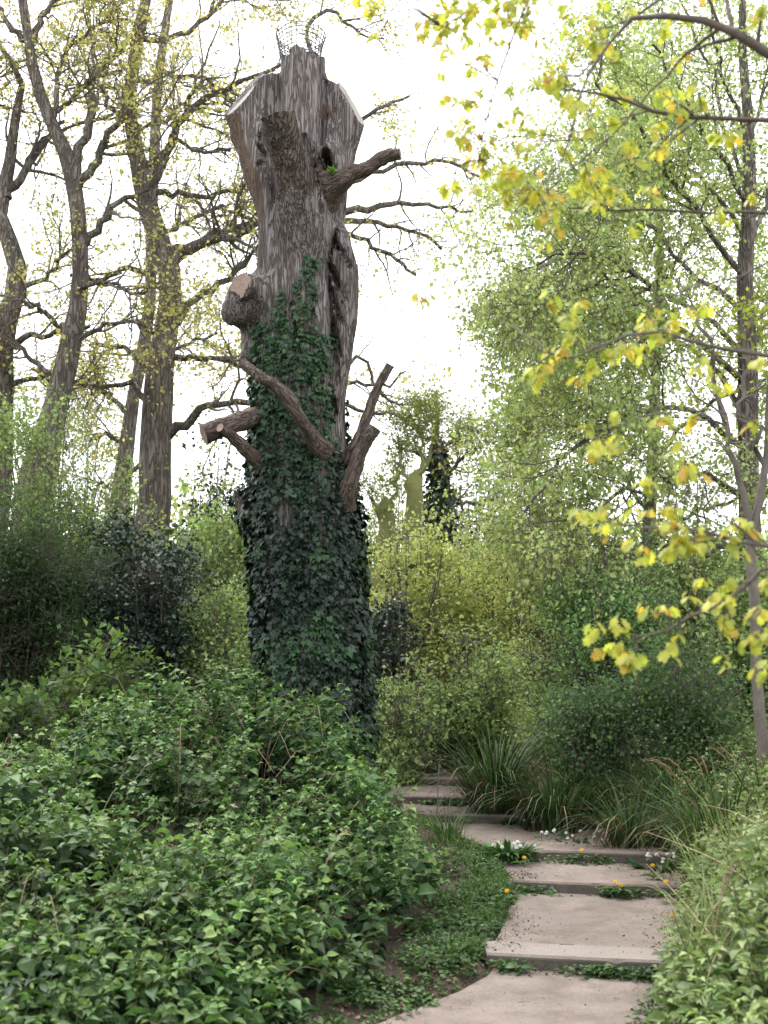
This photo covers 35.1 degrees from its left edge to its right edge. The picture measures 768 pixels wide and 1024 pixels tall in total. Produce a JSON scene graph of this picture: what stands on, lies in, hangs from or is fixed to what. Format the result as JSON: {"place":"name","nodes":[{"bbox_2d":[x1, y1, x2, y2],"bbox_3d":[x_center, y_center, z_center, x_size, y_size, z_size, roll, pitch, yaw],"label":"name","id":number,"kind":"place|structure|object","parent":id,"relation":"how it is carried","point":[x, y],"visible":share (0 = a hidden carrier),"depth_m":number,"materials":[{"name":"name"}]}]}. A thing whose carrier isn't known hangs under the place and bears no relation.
{"place":"outdoors","nodes":[
{"label":"outdoors","id":0,"kind":"place"},
{"bbox_2d":[0,696,767,1023],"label":"ground","id":1,"kind":"structure","parent":0,"point":[392,970],"depth_m":8.49,"materials":[{"name":"green plant"}]},
{"bbox_2d":[0,668,73,810],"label":"hazel bush","id":2,"kind":"object","parent":1,"relation":"on","point":[9,719],"visible":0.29,"depth_m":12.14,"materials":[{"name":"green plant"}]},
{"bbox_2d":[0,450,131,730],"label":"yew tree","id":3,"kind":"object","parent":1,"relation":"on","point":[32,584],"visible":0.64,"depth_m":15.12,"materials":[{"name":"green plant"}]},
{"bbox_2d":[0,378,144,631],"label":"hawthorn bush","id":4,"kind":"object","parent":1,"relation":"on","point":[65,500],"visible":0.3,"depth_m":18.48,"materials":[{"name":"green plant"}]},
{"bbox_2d":[0,12,147,550],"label":"oak tree","id":5,"kind":"object","parent":1,"relation":"on","point":[10,188],"visible":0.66,"depth_m":22.83,"materials":[{"name":"brown plant"}]},
{"bbox_2d":[4,614,170,803],"bbox_3d":[-3.194,2.163,13.260,1.638,2.098,1.792,0,-9,0],"label":"hazel bush","id":6,"kind":"object","parent":1,"relation":"on","point":[86,680],"visible":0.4,"depth_m":13.26,"materials":[{"name":"green plant"}]},
{"bbox_2d":[13,377,180,604],"bbox_3d":[-8.191,0.846,32.441,4.650,8.983,4.290,-3,-9,18],"label":"birch tree","id":7,"kind":"object","parent":1,"relation":"on","point":[85,460],"visible":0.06,"depth_m":32.52,"materials":[{"name":"green plant"}]},
{"bbox_2d":[69,551,160,694],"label":"holly bush","id":8,"kind":"object","parent":1,"relation":"on","point":[114,613],"visible":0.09,"depth_m":16.73,"materials":[{"name":"green plant"}]},
{"bbox_2d":[0,0,240,507],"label":"oak tree","id":9,"kind":"object","parent":1,"relation":"on","point":[73,336],"visible":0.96,"depth_m":21.72,"materials":[{"name":"brown plant"}]},
{"bbox_2d":[58,454,191,702],"bbox_3d":[-4.158,1.413,18.843,2.688,4.802,2.514,7,-12,-39],"label":"hawthorn bush","id":10,"kind":"object","parent":1,"relation":"on","point":[110,500],"visible":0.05,"depth_m":19.11,"materials":[{"name":"green plant"}]},
{"bbox_2d":[65,490,224,734],"bbox_3d":[-3.493,1.713,17.454,2.475,4.017,2.655,0,-9,0],"label":"holly bush","id":11,"kind":"object","parent":1,"relation":"on","point":[167,615],"visible":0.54,"depth_m":17.14,"materials":[{"name":"green plant"}]},
{"bbox_2d":[23,0,268,588],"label":"oak tree","id":12,"kind":"object","parent":1,"relation":"on","point":[132,418],"visible":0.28,"depth_m":30.98,"materials":[{"name":"brown plant"}]},
{"bbox_2d":[159,973,178,996],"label":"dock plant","id":13,"kind":"object","parent":1,"relation":"on","point":[163,974],"visible":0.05,"depth_m":6.24,"materials":[{"name":"green plant"}]},
{"bbox_2d":[6,0,366,582],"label":"oak tree","id":14,"kind":"object","parent":1,"relation":"on","point":[159,431],"visible":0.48,"depth_m":23.76,"materials":[{"name":"brown plant"}]},
{"bbox_2d":[149,590,253,764],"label":"lime bush","id":15,"kind":"object","parent":1,"relation":"on","point":[206,648],"visible":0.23,"depth_m":17.22,"materials":[{"name":"green plant"}]},
{"bbox_2d":[164,480,251,748],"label":"lime bush","id":16,"kind":"object","parent":1,"relation":"on","point":[230,546],"visible":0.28,"depth_m":19.86,"materials":[{"name":"green plant"}]},
{"bbox_2d":[170,447,245,681],"bbox_3d":[-4.349,1.699,31.234,3.744,7.087,3.586,4,-10,-25],"label":"birch tree","id":17,"kind":"object","parent":1,"relation":"on","point":[214,463],"visible":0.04,"depth_m":31.33,"materials":[{"name":"green plant"}]},
{"bbox_2d":[168,409,248,682],"bbox_3d":[-3.559,1.234,24.212,2.578,6.628,2.926,0,-9,0],"label":"birch tree","id":18,"kind":"object","parent":1,"relation":"on","point":[201,485],"visible":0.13,"depth_m":24.15,"materials":[{"name":"green plant"}]},
{"bbox_2d":[0,649,446,1023],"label":"bramble thicket","id":19,"kind":"object","parent":1,"relation":"on","point":[98,870],"visible":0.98,"depth_m":7.75,"materials":[{"name":"green plant"}]},
{"bbox_2d":[271,919,289,948],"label":"dock plant","id":20,"kind":"object","parent":1,"relation":"on","point":[283,934],"visible":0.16,"depth_m":7.05,"materials":[{"name":"green plant"}]},
{"bbox_2d":[279,965,285,974],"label":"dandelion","id":21,"kind":"object","parent":1,"relation":"on","point":[283,968],"visible":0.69,"depth_m":6.59,"materials":[{"name":"green plant"}]},
{"bbox_2d":[199,43,401,835],"bbox_3d":[-0.982,-0.818,13.076,2.057,8.920,1.524,3,-9,-17],"label":"old oak trunk","id":22,"kind":"object","parent":1,"relation":"on","point":[296,124],"visible":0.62,"depth_m":13.16,"materials":[{"name":"brown plant"}]},
{"bbox_2d":[276,21,325,59],"bbox_3d":[-0.949,-5.302,13.877,0.583,0.316,0.580,0,-9,0],"label":"wire guard","id":23,"kind":"object","parent":22,"relation":"on","point":[319,48],"visible":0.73,"depth_m":13.70,"materials":[{"name":"white metal"}]},
{"bbox_2d":[226,253,385,839],"bbox_3d":[-0.766,0.561,13.069,1.587,6.624,1.575,-7,-12,40],"label":"climbing ivy","id":24,"kind":"object","parent":22,"relation":"attached to","point":[358,590],"visible":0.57,"depth_m":12.60,"materials":[{"name":"green plant"}]},
{"bbox_2d":[328,164,339,174],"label":"fern tuft","id":25,"kind":"object","parent":22,"relation":"attached to","point":[332,170],"visible":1,"depth_m":13.21,"materials":[{"name":"green plant"}]},
{"bbox_2d":[162,0,519,493],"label":"oak tree","id":26,"kind":"object","parent":1,"relation":"on","point":[369,209],"visible":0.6,"depth_m":27.31,"materials":[{"name":"brown plant"}]},
{"bbox_2d":[358,429,430,617],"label":"tree","id":27,"kind":"object","parent":1,"relation":"on","point":[381,514],"visible":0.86,"depth_m":25.60,"materials":[{"name":"green plant"}]},
{"bbox_2d":[356,405,455,646],"bbox_3d":[0.400,1.145,30.178,3.258,7.716,3.089,-8,-12,40],"label":"birch tree","id":28,"kind":"object","parent":1,"relation":"on","point":[375,526],"visible":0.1,"depth_m":30.16,"materials":[{"name":"green plant"}]},
{"bbox_2d":[368,590,446,742],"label":"holly bush","id":29,"kind":"object","parent":1,"relation":"on","point":[396,638],"visible":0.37,"depth_m":18.73,"materials":[{"name":"green plant"}]},
{"bbox_2d":[373,641,456,790],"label":"hazel bush","id":30,"kind":"object","parent":1,"relation":"on","point":[398,745],"visible":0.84,"depth_m":16.33,"materials":[{"name":"green plant"}]},
{"bbox_2d":[65,476,765,691],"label":"distant wood","id":31,"kind":"object","parent":1,"relation":"on","point":[174,499],"visible":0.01,"depth_m":37.87,"materials":[{"name":"green plant"}]},
{"bbox_2d":[371,368,469,722],"bbox_3d":[0.928,0.652,25.408,1.809,7.734,2.588,-9,-13,44],"label":"pollard stump","id":32,"kind":"object","parent":1,"relation":"on","point":[416,490],"visible":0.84,"depth_m":25.20,"materials":[{"name":"green plant"}]},
{"bbox_2d":[367,468,486,724],"bbox_3d":[0.465,1.573,20.978,2.772,4.675,2.881,0,-9,0],"label":"hornbeam shrub","id":33,"kind":"object","parent":1,"relation":"on","point":[405,583],"visible":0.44,"depth_m":20.74,"materials":[{"name":"green plant"}]},
{"bbox_2d":[389,769,467,784],"bbox_3d":[0.067,3.852,17.715,1.313,0.395,3.892,5,-10,-28],"label":"path step","id":34,"kind":"object","parent":1,"relation":"on","point":[434,777],"visible":0.12,"depth_m":16.24,"materials":[{"name":"concrete"}]},
{"bbox_2d":[389,784,473,804],"bbox_3d":[0.641,3.659,15.411,1.212,0.299,1.944,0,-9,0],"label":"path step","id":35,"kind":"object","parent":1,"relation":"on","point":[430,789],"visible":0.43,"depth_m":15.10,"materials":[{"name":"concrete"}]},
{"bbox_2d":[398,779,465,786],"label":"riser weeds","id":36,"kind":"object","parent":35,"relation":"on","point":[428,783],"visible":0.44,"depth_m":16.14,"materials":[{"name":"green plant"}]},
{"bbox_2d":[179,828,689,1023],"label":"verge weeds","id":37,"kind":"object","parent":1,"relation":"on","point":[369,1014],"visible":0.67,"depth_m":7.46,"materials":[{"name":"green plant"}]},
{"bbox_2d":[437,762,439,812],"bbox_3d":[0.569,2.904,12.804,0.035,0.541,0.012,0,-9,0],"label":"thin stake","id":38,"kind":"object","parent":1,"relation":"on","point":[438,786],"visible":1,"depth_m":12.80,"materials":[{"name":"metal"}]},
{"bbox_2d":[402,710,483,776],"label":"sedge clump","id":39,"kind":"object","parent":1,"relation":"on","point":[441,759],"visible":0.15,"depth_m":17.03,"materials":[{"name":"green plant"}]},
{"bbox_2d":[370,375,520,716],"bbox_3d":[1.349,0.821,27.297,3.529,7.654,2.898,0,-9,0],"label":"ivied tree","id":40,"kind":"object","parent":1,"relation":"on","point":[439,494],"visible":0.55,"depth_m":27.05,"materials":[{"name":"green plant"}]},
{"bbox_2d":[413,799,486,842],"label":"sedge clump","id":41,"kind":"object","parent":1,"relation":"on","point":[441,829],"visible":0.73,"depth_m":11.77,"materials":[{"name":"green plant"}]},
{"bbox_2d":[399,804,526,823],"bbox_3d":[1.013,3.553,13.969,1.953,0.299,0.969,-2,-9,13],"label":"path step","id":42,"kind":"object","parent":1,"relation":"on","point":[479,818],"visible":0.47,"depth_m":13.59,"materials":[{"name":"concrete"}]},
{"bbox_2d":[419,799,465,806],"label":"riser weeds","id":43,"kind":"object","parent":42,"relation":"on","point":[444,802],"visible":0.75,"depth_m":14.43,"materials":[{"name":"green plant"}]},
{"bbox_2d":[404,813,526,962],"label":"verge grass","id":44,"kind":"structure","parent":1,"relation":"on","point":[460,843],"depth_m":9.68,"materials":[{"name":"green plant"}]},
{"bbox_2d":[423,697,516,764],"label":"sedge clump","id":45,"kind":"object","parent":1,"relation":"on","point":[463,761],"visible":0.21,"depth_m":17.32,"materials":[{"name":"green plant"}]},
{"bbox_2d":[422,431,524,661],"bbox_3d":[2.256,1.359,31.330,3.479,7.282,3.447,0,-9,0],"label":"birch tree","id":46,"kind":"object","parent":1,"relation":"on","point":[476,526],"visible":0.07,"depth_m":31.31,"materials":[{"name":"green plant"}]},
{"bbox_2d":[408,604,547,766],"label":"hornbeam shrub","id":47,"kind":"object","parent":1,"relation":"on","point":[456,713],"visible":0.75,"depth_m":17.49,"materials":[{"name":"green plant"}]},
{"bbox_2d":[386,717,570,813],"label":"sedge clump","id":48,"kind":"object","parent":1,"relation":"on","point":[470,772],"visible":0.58,"depth_m":13.68,"materials":[{"name":"green plant"}]},
{"bbox_2d":[420,505,538,719],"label":"hornbeam shrub","id":49,"kind":"object","parent":1,"relation":"on","point":[465,580],"visible":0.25,"depth_m":21.58,"materials":[{"name":"green plant"}]},
{"bbox_2d":[288,774,693,1023],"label":"leaf litter","id":50,"kind":"object","parent":1,"relation":"on","point":[437,924],"visible":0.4,"depth_m":8.87,"materials":[{"name":"plant"}]},
{"bbox_2d":[491,889,508,899],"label":"dandelion","id":51,"kind":"object","parent":1,"relation":"on","point":[505,897],"visible":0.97,"depth_m":9.35,"materials":[{"name":"green plant"}]},
{"bbox_2d":[469,834,546,863],"bbox_3d":[1.112,3.079,11.121,0.771,0.250,0.565,0,-9,0],"label":"wild garlic","id":52,"kind":"object","parent":1,"relation":"on","point":[505,852],"visible":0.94,"depth_m":11.02,"materials":[{"name":"green plant"}]},
{"bbox_2d":[507,820,547,830],"bbox_3d":[1.611,3.377,12.909,0.705,0.241,0.558,0,-9,0],"label":"wild garlic","id":53,"kind":"object","parent":1,"relation":"on","point":[516,826],"visible":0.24,"depth_m":13.05,"materials":[{"name":"green plant"}]},
{"bbox_2d":[488,599,588,766],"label":"hawthorn bush","id":54,"kind":"object","parent":1,"relation":"on","point":[528,722],"visible":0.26,"depth_m":16.26,"materials":[{"name":"green plant"}]},
{"bbox_2d":[314,0,767,686],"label":"young oak","id":55,"kind":"object","parent":1,"relation":"on","point":[444,28],"visible":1,"depth_m":4.68,"materials":[{"name":"yellow plant"}]},
{"bbox_2d":[452,490,631,716],"bbox_3d":[2.663,1.776,20.980,2.825,4.282,3.633,-6,-11,34],"label":"hornbeam shrub","id":56,"kind":"object","parent":1,"relation":"on","point":[488,595],"visible":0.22,"depth_m":20.63,"materials":[{"name":"green plant"}]},
{"bbox_2d":[479,416,619,649],"bbox_3d":[4.262,0.886,30.008,4.107,7.898,4.493,0,-9,0],"label":"birch tree","id":57,"kind":"object","parent":1,"relation":"on","point":[512,528],"visible":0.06,"depth_m":30.28,"materials":[{"name":"green plant"}]},
{"bbox_2d":[455,742,646,838],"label":"sedge clump","id":58,"kind":"object","parent":1,"relation":"on","point":[543,807],"visible":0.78,"depth_m":12.65,"materials":[{"name":"green plant"}]},
{"bbox_2d":[437,822,674,864],"bbox_3d":[1.585,3.410,12.289,1.608,0.297,3.150,2,-9,-14],"label":"path step","id":59,"kind":"object","parent":1,"relation":"on","point":[522,836],"visible":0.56,"depth_m":11.67,"materials":[{"name":"concrete"}]},
{"bbox_2d":[460,817,516,824],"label":"riser weeds","id":60,"kind":"object","parent":59,"relation":"on","point":[500,822],"visible":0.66,"depth_m":13.33,"materials":[{"name":"green plant"}]},
{"bbox_2d":[539,828,605,843],"bbox_3d":[1.952,3.283,12.131,1.162,0.252,0.904,0,-9,0],"label":"wild garlic","id":61,"kind":"object","parent":1,"relation":"on","point":[569,834],"visible":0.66,"depth_m":12.06,"materials":[{"name":"green plant"}]},
{"bbox_2d":[482,891,682,974],"bbox_3d":[1.490,3.104,8.816,1.394,0.298,2.432,-2,-9,13],"label":"path step","id":62,"kind":"object","parent":1,"relation":"on","point":[561,908],"visible":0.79,"depth_m":8.51,"materials":[{"name":"concrete"}]},
{"bbox_2d":[517,885,650,898],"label":"riser weeds","id":63,"kind":"object","parent":62,"relation":"on","point":[609,894],"visible":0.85,"depth_m":9.91,"materials":[{"name":"green plant"}]},
{"bbox_2d":[599,880,624,890],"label":"dandelion","id":64,"kind":"object","parent":62,"relation":"on","point":[616,888],"visible":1,"depth_m":9.84,"materials":[{"name":"green plant"}]},
{"bbox_2d":[607,883,633,892],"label":"dandelion","id":65,"kind":"object","parent":62,"relation":"on","point":[626,889],"visible":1,"depth_m":9.78,"materials":[{"name":"green plant"}]},
{"bbox_2d":[654,879,676,900],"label":"dandelion","id":66,"kind":"object","parent":62,"relation":"on","point":[666,894],"visible":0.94,"depth_m":9.63,"materials":[{"name":"green plant"}]},
{"bbox_2d":[403,0,767,660],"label":"hornbeam tree","id":67,"kind":"object","parent":1,"relation":"on","point":[601,228],"visible":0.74,"depth_m":17.43,"materials":[{"name":"green plant"}]},
{"bbox_2d":[523,667,655,815],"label":"holly bush","id":68,"kind":"object","parent":1,"relation":"on","point":[579,740],"visible":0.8,"depth_m":13.33,"materials":[{"name":"green plant"}]},
{"bbox_2d":[499,860,682,896],"bbox_3d":[1.727,3.260,10.570,1.701,0.298,1.163,-2,-9,13],"label":"path step","id":69,"kind":"object","parent":1,"relation":"on","point":[577,881],"visible":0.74,"depth_m":10.36,"materials":[{"name":"concrete"}]},
{"bbox_2d":[510,856,534,864],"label":"dandelion","id":70,"kind":"object","parent":69,"relation":"on","point":[520,861],"visible":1,"depth_m":10.53,"materials":[{"name":"green plant"}]},
{"bbox_2d":[529,854,614,865],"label":"riser weeds","id":71,"kind":"object","parent":69,"relation":"on","point":[600,861],"visible":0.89,"depth_m":11.05,"materials":[{"name":"green plant"}]},
{"bbox_2d":[570,848,592,857],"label":"dandelion","id":72,"kind":"object","parent":69,"relation":"on","point":[580,855],"visible":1,"depth_m":11.05,"materials":[{"name":"green plant"}]},
{"bbox_2d":[638,864,665,876],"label":"dandelion","id":73,"kind":"object","parent":69,"relation":"on","point":[652,874],"visible":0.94,"depth_m":10.25,"materials":[{"name":"green plant"}]},
{"bbox_2d":[427,3,767,575],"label":"young hornbeam","id":74,"kind":"object","parent":1,"relation":"on","point":[710,401],"visible":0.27,"depth_m":21.12,"materials":[{"name":"green plant"}]},
{"bbox_2d":[508,516,702,761],"bbox_3d":[2.783,1.724,15.443,2.311,3.413,2.641,5,-10,-31],"label":"hawthorn bush","id":75,"kind":"object","parent":1,"relation":"on","point":[640,598],"visible":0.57,"depth_m":15.10,"materials":[{"name":"green plant"}]},
{"bbox_2d":[547,778,692,857],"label":"sedge clump","id":76,"kind":"object","parent":1,"relation":"on","point":[627,837],"visible":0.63,"depth_m":11.48,"materials":[{"name":"green plant"}]},
{"bbox_2d":[623,851,684,871],"bbox_3d":[2.538,3.149,10.871,0.868,0.236,0.654,0,-9,0],"label":"wild garlic","id":77,"kind":"object","parent":1,"relation":"on","point":[651,860],"visible":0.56,"depth_m":10.76,"materials":[{"name":"green plant"}]},
{"bbox_2d":[653,962,669,975],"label":"dandelion","id":78,"kind":"object","parent":1,"relation":"on","point":[661,971],"visible":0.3,"depth_m":7.45,"materials":[{"name":"green plant"}]},
{"bbox_2d":[577,735,747,827],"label":"sedge clump","id":79,"kind":"object","parent":1,"relation":"on","point":[653,794],"visible":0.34,"depth_m":12.13,"materials":[{"name":"green plant"}]},
{"bbox_2d":[564,719,767,1000],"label":"long grass","id":80,"kind":"structure","parent":1,"relation":"on","point":[695,903],"depth_m":8.02,"materials":[{"name":"green plant"}]},
{"bbox_2d":[600,495,738,734],"bbox_3d":[4.877,1.707,18.963,3.090,3.946,3.260,0,-9,0],"label":"elder bush","id":81,"kind":"object","parent":1,"relation":"on","point":[694,576],"visible":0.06,"depth_m":18.89,"materials":[{"name":"green plant"}]},
{"bbox_2d":[586,750,767,862],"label":"sedge clump","id":82,"kind":"object","parent":1,"relation":"on","point":[697,813],"visible":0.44,"depth_m":10.15,"materials":[{"name":"green plant"}]},
{"bbox_2d":[595,609,767,804],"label":"yew bush","id":83,"kind":"object","parent":1,"relation":"on","point":[684,715],"visible":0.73,"depth_m":13.11,"materials":[{"name":"green plant"}]},
{"bbox_2d":[636,720,767,1023],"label":"bramble thicket","id":84,"kind":"object","parent":1,"relation":"on","point":[741,988],"visible":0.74,"depth_m":6.08,"materials":[{"name":"green plant"}]},
{"bbox_2d":[647,832,759,887],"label":"dry stalk","id":85,"kind":"object","parent":84,"relation":"on","point":[703,854],"visible":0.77,"depth_m":7.51,"materials":[{"name":"beige plant"}]},
{"bbox_2d":[658,875,753,973],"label":"dry stalk","id":86,"kind":"object","parent":84,"relation":"on","point":[697,918],"visible":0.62,"depth_m":6.36,"materials":[{"name":"beige plant"}]},
{"bbox_2d":[705,927,732,989],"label":"dry stalk","id":87,"kind":"object","parent":84,"relation":"on","point":[714,958],"visible":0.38,"depth_m":5.74,"materials":[{"name":"beige plant"}]},
{"bbox_2d":[698,925,763,932],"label":"dry stalk","id":88,"kind":"object","parent":84,"relation":"on","point":[739,927],"visible":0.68,"depth_m":5.95,"materials":[{"name":"beige plant"}]},
{"bbox_2d":[698,803,767,829],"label":"dry stalk","id":89,"kind":"object","parent":84,"relation":"on","point":[735,812],"visible":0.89,"depth_m":8.37,"materials":[{"name":"beige plant"}]},
{"bbox_2d":[655,260,767,796],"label":"ash sapling","id":90,"kind":"object","parent":1,"relation":"on","point":[761,734],"visible":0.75,"depth_m":11.64,"materials":[{"name":"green plant"}]},
{"bbox_2d":[656,737,767,837],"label":"sedge clump","id":91,"kind":"object","parent":1,"relation":"on","point":[740,778],"visible":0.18,"depth_m":10.74,"materials":[{"name":"green plant"}]},
{"bbox_2d":[677,536,767,753],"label":"elder bush","id":92,"kind":"object","parent":1,"relation":"on","point":[724,636],"visible":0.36,"depth_m":14.66,"materials":[{"name":"green plant"}]},
{"bbox_2d":[0,0,767,650],"label":"sky","id":93,"kind":"structure","parent":0,"point":[396,327],"materials":[{"name":"white"}]},
{"bbox_2d":[382,968,660,1023],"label":"path","id":94,"kind":"structure","parent":0,"point":[563,1005],"depth_m":6.98,"materials":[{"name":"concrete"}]},
{"bbox_2d":[493,957,669,982],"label":"riser weeds","id":95,"kind":"object","parent":94,"relation":"on","point":[595,970],"visible":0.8,"depth_m":7.53,"materials":[{"name":"green plant"}]}
]}

